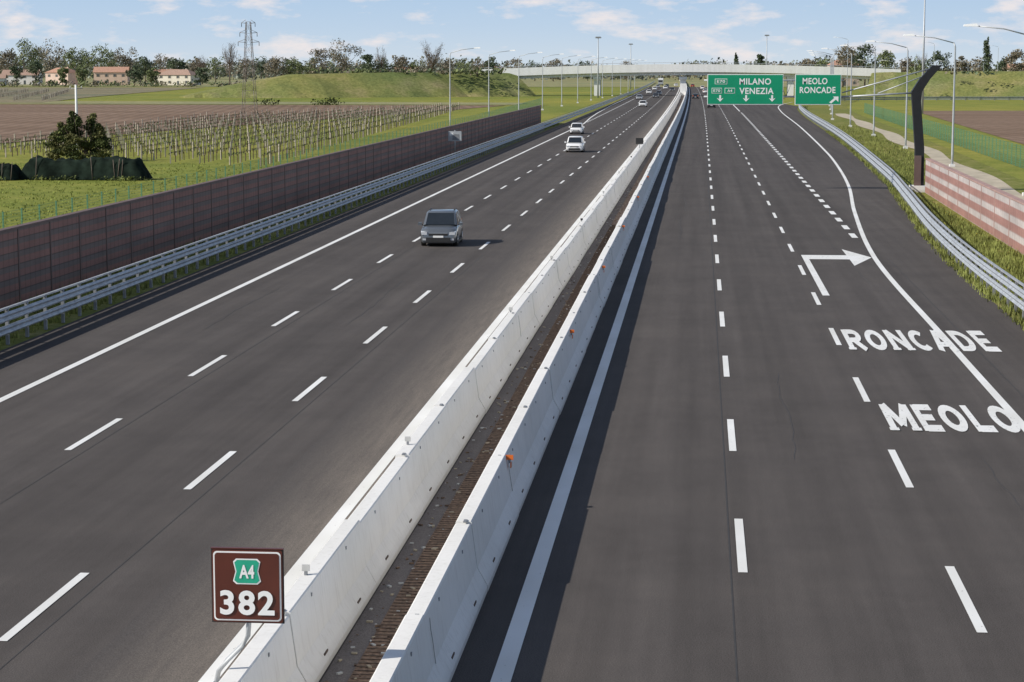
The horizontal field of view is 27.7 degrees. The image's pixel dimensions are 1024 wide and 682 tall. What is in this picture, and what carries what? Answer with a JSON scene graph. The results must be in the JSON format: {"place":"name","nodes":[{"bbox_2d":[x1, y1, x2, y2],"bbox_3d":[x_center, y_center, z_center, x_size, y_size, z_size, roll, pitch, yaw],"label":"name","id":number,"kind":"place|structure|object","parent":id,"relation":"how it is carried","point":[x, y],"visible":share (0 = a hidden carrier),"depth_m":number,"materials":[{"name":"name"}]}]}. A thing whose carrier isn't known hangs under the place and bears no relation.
{"place":"outdoors","nodes":[
{"label":"outdoors","id":0,"kind":"place"},
{"bbox_2d":[0,87,203,101],"bbox_3d":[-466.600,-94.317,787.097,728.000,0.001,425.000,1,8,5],"label":"vineyard soil","id":1,"kind":"structure","parent":0,"point":[84,92],"depth_m":798.54,"materials":[{"name":"brown soil"}]},
{"bbox_2d":[0,87,68,100],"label":"vineyard","id":2,"kind":"object","parent":1,"relation":"on","point":[9,93],"visible":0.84,"depth_m":689.57,"materials":[{"name":"brown wood"}]},
{"bbox_2d":[0,104,505,142],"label":"plowed field","id":3,"kind":"structure","parent":0,"point":[17,120],"depth_m":424.10,"materials":[{"name":"soil"}]},
{"bbox_2d":[0,103,459,165],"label":"vineyard","id":4,"kind":"object","parent":3,"relation":"on","point":[421,111],"visible":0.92,"depth_m":270.80,"materials":[{"name":"green wood"}]},
{"bbox_2d":[238,20,258,124],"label":"electricity pylon","id":5,"kind":"object","parent":3,"relation":"on","point":[245,63],"visible":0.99,"depth_m":332.02,"materials":[{"name":"metal"}]},
{"bbox_2d":[0,101,519,104],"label":"meadow","id":6,"kind":"structure","parent":0,"point":[199,102],"depth_m":530.42,"materials":[{"name":"green plant"}]},
{"bbox_2d":[2,70,867,86],"bbox_3d":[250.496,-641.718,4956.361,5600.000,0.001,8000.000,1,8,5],"label":"meadow","id":7,"kind":"structure","parent":0,"point":[584,82],"depth_m":1295.47,"materials":[{"name":"green plant"}]},
{"bbox_2d":[0,48,18,73],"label":"broadleaf tree","id":8,"kind":"object","parent":7,"relation":"on","point":[8,56],"visible":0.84,"depth_m":1167.84,"materials":[{"name":"green plant"}]},
{"bbox_2d":[9,65,24,82],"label":"broadleaf tree","id":9,"kind":"object","parent":7,"relation":"on","point":[16,70],"visible":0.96,"depth_m":1078.29,"materials":[{"name":"green plant"}]},
{"bbox_2d":[1,70,42,83],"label":"farmhouse","id":10,"kind":"object","parent":7,"relation":"on","point":[28,78],"visible":0.43,"depth_m":1144.64,"materials":[{"name":"paint"}]},
{"bbox_2d":[13,37,43,69],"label":"broadleaf tree","id":11,"kind":"object","parent":7,"relation":"on","point":[26,55],"visible":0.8,"depth_m":1199.10,"materials":[{"name":"green plant"}]},
{"bbox_2d":[26,60,42,85],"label":"broadleaf tree","id":12,"kind":"object","parent":7,"relation":"on","point":[34,69],"visible":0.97,"depth_m":1055.53,"materials":[{"name":"green plant"}]},
{"bbox_2d":[27,38,67,71],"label":"broadleaf tree","id":13,"kind":"object","parent":7,"relation":"on","point":[50,63],"visible":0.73,"depth_m":1246.54,"materials":[{"name":"green plant"}]},
{"bbox_2d":[44,67,79,84],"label":"farmhouse","id":14,"kind":"object","parent":7,"relation":"on","point":[52,74],"visible":0.49,"depth_m":1124.13,"materials":[{"name":"paint"}]},
{"bbox_2d":[57,67,68,85],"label":"broadleaf tree","id":15,"kind":"object","parent":7,"relation":"on","point":[61,73],"visible":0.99,"depth_m":1065.79,"materials":[{"name":"green plant"}]},
{"bbox_2d":[60,47,86,69],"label":"broadleaf tree","id":16,"kind":"object","parent":7,"relation":"on","point":[71,62],"visible":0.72,"depth_m":1226.86,"materials":[{"name":"green plant"}]},
{"bbox_2d":[75,65,89,82],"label":"broadleaf tree","id":17,"kind":"object","parent":7,"relation":"on","point":[80,71],"visible":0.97,"depth_m":1074.72,"materials":[{"name":"green plant"}]},
{"bbox_2d":[79,43,116,79],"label":"broadleaf tree","id":18,"kind":"object","parent":7,"relation":"on","point":[103,53],"visible":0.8,"depth_m":1194.61,"materials":[{"name":"green plant"}]},
{"bbox_2d":[93,66,129,84],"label":"farmhouse","id":19,"kind":"object","parent":7,"relation":"on","point":[113,74],"visible":0.78,"depth_m":1124.92,"materials":[{"name":"paint"}]},
{"bbox_2d":[107,46,138,78],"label":"broadleaf tree","id":20,"kind":"object","parent":7,"relation":"on","point":[127,61],"visible":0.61,"depth_m":1254.56,"materials":[{"name":"green plant"}]},
{"bbox_2d":[125,65,144,85],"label":"broadleaf tree","id":21,"kind":"object","parent":7,"relation":"on","point":[133,72],"visible":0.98,"depth_m":1062.46,"materials":[{"name":"green plant"}]},
{"bbox_2d":[134,56,160,80],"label":"broadleaf tree","id":22,"kind":"object","parent":7,"relation":"on","point":[145,62],"visible":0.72,"depth_m":1162.66,"materials":[{"name":"green plant"}]},
{"bbox_2d":[146,67,160,85],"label":"broadleaf tree","id":23,"kind":"object","parent":7,"relation":"on","point":[154,74],"visible":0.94,"depth_m":1071.52,"materials":[{"name":"green plant"}]},
{"bbox_2d":[151,53,170,68],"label":"broadleaf tree","id":24,"kind":"object","parent":7,"relation":"on","point":[160,61],"visible":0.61,"depth_m":1352.79,"materials":[{"name":"green plant"}]},
{"bbox_2d":[166,57,188,69],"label":"broadleaf tree","id":25,"kind":"object","parent":7,"relation":"on","point":[177,63],"visible":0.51,"depth_m":1201.90,"materials":[{"name":"green plant"}]},
{"bbox_2d":[157,69,199,84],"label":"farmhouse","id":26,"kind":"object","parent":7,"relation":"on","point":[177,76],"visible":0.81,"depth_m":1102.17,"materials":[{"name":"paint"}]},
{"bbox_2d":[187,57,207,73],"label":"broadleaf tree","id":27,"kind":"object","parent":7,"relation":"on","point":[193,68],"visible":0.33,"depth_m":1260.48,"materials":[{"name":"green plant"}]},
{"bbox_2d":[193,67,209,85],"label":"broadleaf tree","id":28,"kind":"object","parent":7,"relation":"on","point":[199,72],"visible":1,"depth_m":1069.34,"materials":[{"name":"green plant"}]},
{"bbox_2d":[205,56,225,81],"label":"broadleaf tree","id":29,"kind":"object","parent":7,"relation":"on","point":[214,65],"visible":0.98,"depth_m":1340.25,"materials":[{"name":"green plant"}]},
{"bbox_2d":[220,43,236,81],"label":"bare tree","id":30,"kind":"object","parent":7,"relation":"on","point":[228,59],"visible":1,"depth_m":1157.92,"materials":[{"name":"brown plant"}]},
{"bbox_2d":[235,55,259,81],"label":"broadleaf tree","id":31,"kind":"object","parent":7,"relation":"on","point":[241,62],"visible":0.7,"depth_m":1359.25,"materials":[{"name":"green plant"}]},
{"bbox_2d":[253,56,269,78],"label":"broadleaf tree","id":32,"kind":"object","parent":7,"relation":"on","point":[259,64],"visible":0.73,"depth_m":1378.52,"materials":[{"name":"green plant"}]},
{"bbox_2d":[262,56,287,76],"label":"broadleaf tree","id":33,"kind":"object","parent":7,"relation":"on","point":[275,63],"visible":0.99,"depth_m":1304.58,"materials":[{"name":"green plant"}]},
{"bbox_2d":[285,58,308,73],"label":"broadleaf tree","id":34,"kind":"object","parent":7,"relation":"on","point":[296,65],"visible":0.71,"depth_m":1304.81,"materials":[{"name":"green plant"}]},
{"bbox_2d":[307,48,334,73],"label":"broadleaf tree","id":35,"kind":"object","parent":7,"relation":"on","point":[318,53],"visible":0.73,"depth_m":1252.44,"materials":[{"name":"green plant"}]},
{"bbox_2d":[328,38,364,72],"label":"broadleaf tree","id":36,"kind":"object","parent":7,"relation":"on","point":[343,63],"visible":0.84,"depth_m":1151.91,"materials":[{"name":"green plant"}]},
{"bbox_2d":[359,54,379,70],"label":"broadleaf tree","id":37,"kind":"object","parent":7,"relation":"on","point":[367,58],"visible":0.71,"depth_m":1199.03,"materials":[{"name":"green plant"}]},
{"bbox_2d":[374,47,387,68],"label":"bare tree","id":38,"kind":"object","parent":7,"relation":"on","point":[381,61],"visible":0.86,"depth_m":1200.43,"materials":[{"name":"brown plant"}]},
{"bbox_2d":[392,55,412,71],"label":"broadleaf tree","id":39,"kind":"object","parent":7,"relation":"on","point":[401,61],"visible":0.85,"depth_m":1397.33,"materials":[{"name":"green plant"}]},
{"bbox_2d":[419,41,444,71],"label":"bare tree","id":40,"kind":"object","parent":7,"relation":"on","point":[432,62],"visible":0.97,"depth_m":997.97,"materials":[{"name":"brown plant"}]},
{"bbox_2d":[438,58,455,69],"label":"broadleaf tree","id":41,"kind":"object","parent":7,"relation":"on","point":[447,65],"visible":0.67,"depth_m":1395.17,"materials":[{"name":"green plant"}]},
{"bbox_2d":[455,58,475,70],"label":"broadleaf tree","id":42,"kind":"object","parent":7,"relation":"on","point":[466,66],"visible":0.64,"depth_m":1394.67,"materials":[{"name":"green plant"}]},
{"bbox_2d":[480,56,500,68],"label":"broadleaf tree","id":43,"kind":"object","parent":7,"relation":"on","point":[492,63],"visible":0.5,"depth_m":1294.11,"materials":[{"name":"green plant"}]},
{"bbox_2d":[0,48,1018,80],"bbox_3d":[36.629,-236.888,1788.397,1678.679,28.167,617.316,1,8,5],"label":"distant trees","id":44,"kind":"object","parent":7,"relation":"on","point":[236,73],"visible":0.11,"depth_m":1664.23,"materials":[{"name":"green plant"}]},
{"bbox_2d":[544,58,563,80],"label":"broadleaf tree","id":45,"kind":"object","parent":7,"relation":"on","point":[557,61],"visible":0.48,"depth_m":1390.64,"materials":[{"name":"green plant"}]},
{"bbox_2d":[812,57,829,66],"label":"broadleaf tree","id":46,"kind":"object","parent":7,"relation":"on","point":[823,63],"visible":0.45,"depth_m":1128.64,"materials":[{"name":"green plant"}]},
{"bbox_2d":[827,60,859,85],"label":"farmhouse","id":47,"kind":"object","parent":7,"relation":"on","point":[848,83],"visible":0.16,"depth_m":1056.05,"materials":[{"name":"paint"}]},
{"bbox_2d":[834,44,859,86],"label":"broadleaf tree","id":48,"kind":"object","parent":7,"relation":"on","point":[840,57],"visible":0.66,"depth_m":979.58,"materials":[{"name":"green plant"}]},
{"bbox_2d":[849,43,879,85],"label":"broadleaf tree","id":49,"kind":"object","parent":7,"relation":"on","point":[856,61],"visible":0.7,"depth_m":998.09,"materials":[{"name":"green plant"}]},
{"bbox_2d":[873,50,898,68],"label":"broadleaf tree","id":50,"kind":"object","parent":7,"relation":"on","point":[887,56],"visible":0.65,"depth_m":1017.21,"materials":[{"name":"green plant"}]},
{"bbox_2d":[898,56,917,71],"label":"broadleaf tree","id":51,"kind":"object","parent":7,"relation":"on","point":[904,65],"visible":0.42,"depth_m":1125.63,"materials":[{"name":"green plant"}]},
{"bbox_2d":[908,56,928,71],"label":"broadleaf tree","id":52,"kind":"object","parent":7,"relation":"on","point":[918,67],"visible":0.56,"depth_m":1075.01,"materials":[{"name":"green plant"}]},
{"bbox_2d":[924,50,951,70],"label":"broadleaf tree","id":53,"kind":"object","parent":7,"relation":"on","point":[937,57],"visible":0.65,"depth_m":1024.83,"materials":[{"name":"green plant"}]},
{"bbox_2d":[950,56,970,70],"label":"broadleaf tree","id":54,"kind":"object","parent":7,"relation":"on","point":[964,65],"visible":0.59,"depth_m":974.33,"materials":[{"name":"green plant"}]},
{"bbox_2d":[970,56,982,70],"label":"broadleaf tree","id":55,"kind":"object","parent":7,"relation":"on","point":[975,67],"visible":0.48,"depth_m":1070.74,"materials":[{"name":"green plant"}]},
{"bbox_2d":[981,36,993,70],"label":"poplar tree","id":56,"kind":"object","parent":7,"relation":"on","point":[987,57],"visible":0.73,"depth_m":974.05,"materials":[{"name":"green plant"}]},
{"bbox_2d":[994,56,1008,70],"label":"broadleaf tree","id":57,"kind":"object","parent":7,"relation":"on","point":[1001,63],"visible":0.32,"depth_m":1022.12,"materials":[{"name":"green plant"}]},
{"bbox_2d":[1001,48,1023,70],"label":"broadleaf tree","id":58,"kind":"object","parent":7,"relation":"on","point":[1014,56],"visible":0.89,"depth_m":971.92,"materials":[{"name":"green plant"}]},
{"bbox_2d":[0,87,1023,681],"bbox_3d":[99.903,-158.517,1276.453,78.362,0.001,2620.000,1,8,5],"label":"motorway road","id":59,"kind":"structure","parent":0,"point":[854,545],"depth_m":52.65,"materials":[{"name":"grey asphalt"}]},
{"bbox_2d":[69,89,679,681],"bbox_3d":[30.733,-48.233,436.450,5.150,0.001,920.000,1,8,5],"label":"roadside dust","id":60,"kind":"object","parent":59,"relation":"on","point":[171,633],"visible":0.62,"depth_m":46.17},
{"bbox_2d":[418,208,462,245],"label":"compact car","id":61,"kind":"object","parent":59,"relation":"on","point":[442,225],"visible":1,"depth_m":106.31,"materials":[{"name":"grey paint"}]},
{"bbox_2d":[219,80,680,681],"bbox_3d":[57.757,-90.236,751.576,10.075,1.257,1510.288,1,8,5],"label":"concrete median barrier","id":62,"kind":"object","parent":59,"relation":"on","point":[329,594],"visible":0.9,"depth_m":40.22,"materials":[{"name":"grey concrete"}]},
{"bbox_2d":[211,547,284,681],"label":"kilometre sign","id":63,"kind":"object","parent":62,"relation":"on","point":[247,584],"visible":0.99,"depth_m":27.02,"materials":[{"name":"brown metal"}]},
{"bbox_2d":[321,96,683,681],"bbox_3d":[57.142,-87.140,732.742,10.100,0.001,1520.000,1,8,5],"label":"median strip","id":64,"kind":"object","parent":59,"relation":"on","point":[379,601],"visible":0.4,"depth_m":43.49,"materials":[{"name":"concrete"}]},
{"bbox_2d":[0,87,1023,681],"bbox_3d":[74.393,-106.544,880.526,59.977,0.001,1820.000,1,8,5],"label":"road marking","id":65,"kind":"object","parent":59,"relation":"on","point":[516,631],"visible":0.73,"depth_m":52.73,"materials":[{"name":"paint"}]},
{"bbox_2d":[0,132,1023,681],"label":"road seam","id":66,"kind":"object","parent":59,"relation":"on","point":[418,310],"visible":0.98,"depth_m":50.24,"materials":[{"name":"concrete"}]},
{"bbox_2d":[369,84,687,681],"bbox_3d":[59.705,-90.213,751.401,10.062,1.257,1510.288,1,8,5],"label":"concrete median barrier","id":67,"kind":"object","parent":59,"relation":"on","point":[430,638],"visible":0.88,"depth_m":39.75,"materials":[{"name":"grey concrete"}]},
{"bbox_2d":[564,135,585,151],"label":"compact car","id":68,"kind":"object","parent":59,"relation":"on","point":[575,143],"visible":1,"depth_m":224.11,"materials":[{"name":"white paint"}]},
{"bbox_2d":[569,122,584,133],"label":"compact car","id":69,"kind":"object","parent":59,"relation":"on","point":[577,127],"visible":1,"depth_m":285.86,"materials":[{"name":"white paint"}]},
{"bbox_2d":[841,329,1001,351],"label":"road lettering","id":70,"kind":"object","parent":59,"relation":"on","point":[856,339],"visible":1,"depth_m":69.11,"materials":[{"name":"paint"}]},
{"bbox_2d":[878,403,1020,432],"bbox_3d":[11.336,1.972,53.951,3.367,0.010,4.401,1,8,5],"label":"road lettering","id":71,"kind":"object","parent":59,"relation":"on","point":[901,419],"visible":1,"depth_m":53.73,"materials":[{"name":"paint"}]},
{"bbox_2d":[0,69,1023,228],"bbox_3d":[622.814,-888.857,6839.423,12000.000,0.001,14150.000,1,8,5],"label":"ground","id":72,"kind":"structure","parent":0,"point":[552,107],"depth_m":269.49,"materials":[{"name":"green plant"}]},
{"bbox_2d":[0,162,20,180],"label":"tarp covered pile","id":73,"kind":"object","parent":72,"relation":"on","point":[8,171],"visible":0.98,"depth_m":168.84,"materials":[{"name":"green plastic"}]},
{"bbox_2d":[42,111,116,159],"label":"bush","id":74,"kind":"object","parent":72,"relation":"on","point":[100,143],"visible":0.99,"depth_m":203.14,"materials":[{"name":"green plant"}]},
{"bbox_2d":[19,155,152,180],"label":"tarp covered pile","id":75,"kind":"object","parent":72,"relation":"on","point":[116,167],"visible":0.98,"depth_m":169.20,"materials":[{"name":"green plastic"}]},
{"bbox_2d":[0,163,276,226],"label":"meadow grass tufts","id":76,"kind":"object","parent":72,"relation":"on","point":[107,201],"visible":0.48,"depth_m":156.67,"materials":[{"name":"green plant"}]},
{"bbox_2d":[0,105,540,307],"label":"noise barrier wall","id":77,"kind":"structure","parent":72,"relation":"on","point":[41,256],"depth_m":107.51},
{"bbox_2d":[0,98,540,227],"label":"wire fence","id":78,"kind":"object","parent":72,"relation":"on","point":[266,166],"visible":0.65,"depth_m":158.09,"materials":[{"name":"grey metal"}]},
{"bbox_2d":[179,72,536,97],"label":"grass embankment","id":79,"kind":"structure","parent":72,"relation":"on","point":[375,85],"depth_m":649.63,"materials":[{"name":"green plant"}]},
{"bbox_2d":[449,47,479,125],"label":"street lamp","id":80,"kind":"object","parent":72,"relation":"on","point":[450,84],"visible":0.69,"depth_m":311.75,"materials":[{"name":"metal"}]},
{"bbox_2d":[0,67,996,104],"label":"shrubs","id":81,"kind":"object","parent":72,"relation":"on","point":[481,72],"visible":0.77,"depth_m":667.93,"materials":[{"name":"green plant"}]},
{"bbox_2d":[0,87,1023,350],"bbox_3d":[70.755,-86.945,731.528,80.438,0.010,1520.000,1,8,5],"label":"grass verge","id":82,"kind":"object","parent":72,"relation":"on","point":[824,111],"depth_m":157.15,"materials":[{"name":"green plant"}]},
{"bbox_2d":[0,82,653,344],"bbox_3d":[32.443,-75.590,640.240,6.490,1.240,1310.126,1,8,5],"label":"guard rail","id":83,"kind":"object","parent":82,"relation":"on","point":[7,316],"visible":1,"depth_m":96.19,"materials":[{"name":"metal"}]},
{"bbox_2d":[448,130,460,152],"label":"roadside sign","id":84,"kind":"object","parent":82,"relation":"on","point":[454,135],"visible":0.89,"depth_m":212.39,"materials":[{"name":"metal"}]},
{"bbox_2d":[704,65,941,191],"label":"gantry post","id":85,"kind":"object","parent":82,"relation":"on","point":[916,96],"visible":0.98,"depth_m":151.99,"materials":[{"name":"metal"}]},
{"bbox_2d":[707,74,782,104],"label":"overhead direction sign","id":86,"kind":"object","parent":85,"relation":"attached to","point":[744,89],"visible":1,"depth_m":152.77,"materials":[{"name":"green metal"}]},
{"bbox_2d":[795,74,840,104],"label":"overhead direction sign","id":87,"kind":"object","parent":85,"relation":"attached to","point":[817,89],"visible":1,"depth_m":152.30,"materials":[{"name":"green metal"}]},
{"bbox_2d":[821,48,851,126],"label":"street lamp","id":88,"kind":"object","parent":82,"relation":"on","point":[850,125],"visible":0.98,"depth_m":320.12,"materials":[{"name":"metal"}]},
{"bbox_2d":[840,44,875,135],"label":"street lamp","id":89,"kind":"object","parent":82,"relation":"on","point":[874,134],"visible":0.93,"depth_m":276.73,"materials":[{"name":"metal"}]},
{"bbox_2d":[836,125,925,184],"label":"verge grass tufts","id":90,"kind":"object","parent":82,"relation":"on","point":[873,137],"visible":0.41,"depth_m":240.11,"materials":[{"name":"green plant"}]},
{"bbox_2d":[866,40,908,148],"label":"street lamp","id":91,"kind":"object","parent":82,"relation":"on","point":[905,146],"visible":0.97,"depth_m":233.32,"materials":[{"name":"metal"}]},
{"bbox_2d":[799,105,1023,319],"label":"guard rail","id":92,"kind":"object","parent":82,"relation":"on","point":[921,211],"visible":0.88,"depth_m":103.46,"materials":[{"name":"metal"}]},
{"bbox_2d":[826,130,1023,329],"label":"verge grass tufts","id":93,"kind":"object","parent":82,"relation":"on","point":[975,233],"visible":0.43,"depth_m":108.04,"materials":[{"name":"green plant"}]},
{"bbox_2d":[903,34,955,166],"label":"street lamp","id":94,"kind":"object","parent":82,"relation":"on","point":[952,148],"visible":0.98,"depth_m":189.82,"materials":[{"name":"metal"}]},
{"bbox_2d":[925,158,1023,254],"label":"noise barrier wall","id":95,"kind":"structure","parent":82,"relation":"on","point":[997,213],"depth_m":118.97,"materials":[{"name":"concrete"}]},
{"bbox_2d":[963,23,1023,195],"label":"street lamp","id":96,"kind":"object","parent":82,"relation":"on","point":[976,24],"visible":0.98,"depth_m":145.89,"materials":[{"name":"metal"}]},
{"bbox_2d":[596,37,600,97],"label":"light mast","id":97,"kind":"object","parent":72,"relation":"on","point":[598,70],"visible":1,"depth_m":634.83,"materials":[{"name":"metal"}]},
{"bbox_2d":[482,62,900,95],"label":"overpass bridge","id":98,"kind":"structure","parent":72,"relation":"on","point":[789,72],"depth_m":676.36,"materials":[{"name":"concrete"}]},
{"bbox_2d":[921,0,925,113],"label":"light mast","id":99,"kind":"object","parent":72,"relation":"on","point":[922,98],"visible":0.71,"depth_m":410.38,"materials":[{"name":"metal"}]},
{"bbox_2d":[841,96,1023,100],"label":"guard rail","id":100,"kind":"object","parent":72,"relation":"on","point":[965,98],"visible":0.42,"depth_m":573.44,"materials":[{"name":"metal"}]},
{"bbox_2d":[864,103,1023,167],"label":"wire fence","id":101,"kind":"object","parent":72,"relation":"on","point":[878,111],"visible":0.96,"depth_m":240.34,"materials":[{"name":"green metal"}]},
{"bbox_2d":[865,71,1023,96],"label":"grass embankment","id":102,"kind":"structure","parent":72,"relation":"on","point":[999,83],"depth_m":655.59,"materials":[{"name":"green plant"}]},
{"bbox_2d":[0,0,1023,68],"label":"sky","id":103,"kind":"structure","parent":0,"point":[659,31],"materials":[{"name":"blue"}]},
{"bbox_2d":[836,114,1023,199],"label":"dirt track","id":104,"kind":"structure","parent":0,"point":[941,157],"depth_m":205.81,"materials":[{"name":"soil"}]},
{"bbox_2d":[923,111,1023,143],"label":"plowed field","id":105,"kind":"structure","parent":0,"point":[1008,125],"depth_m":359.48,"materials":[{"name":"soil"}]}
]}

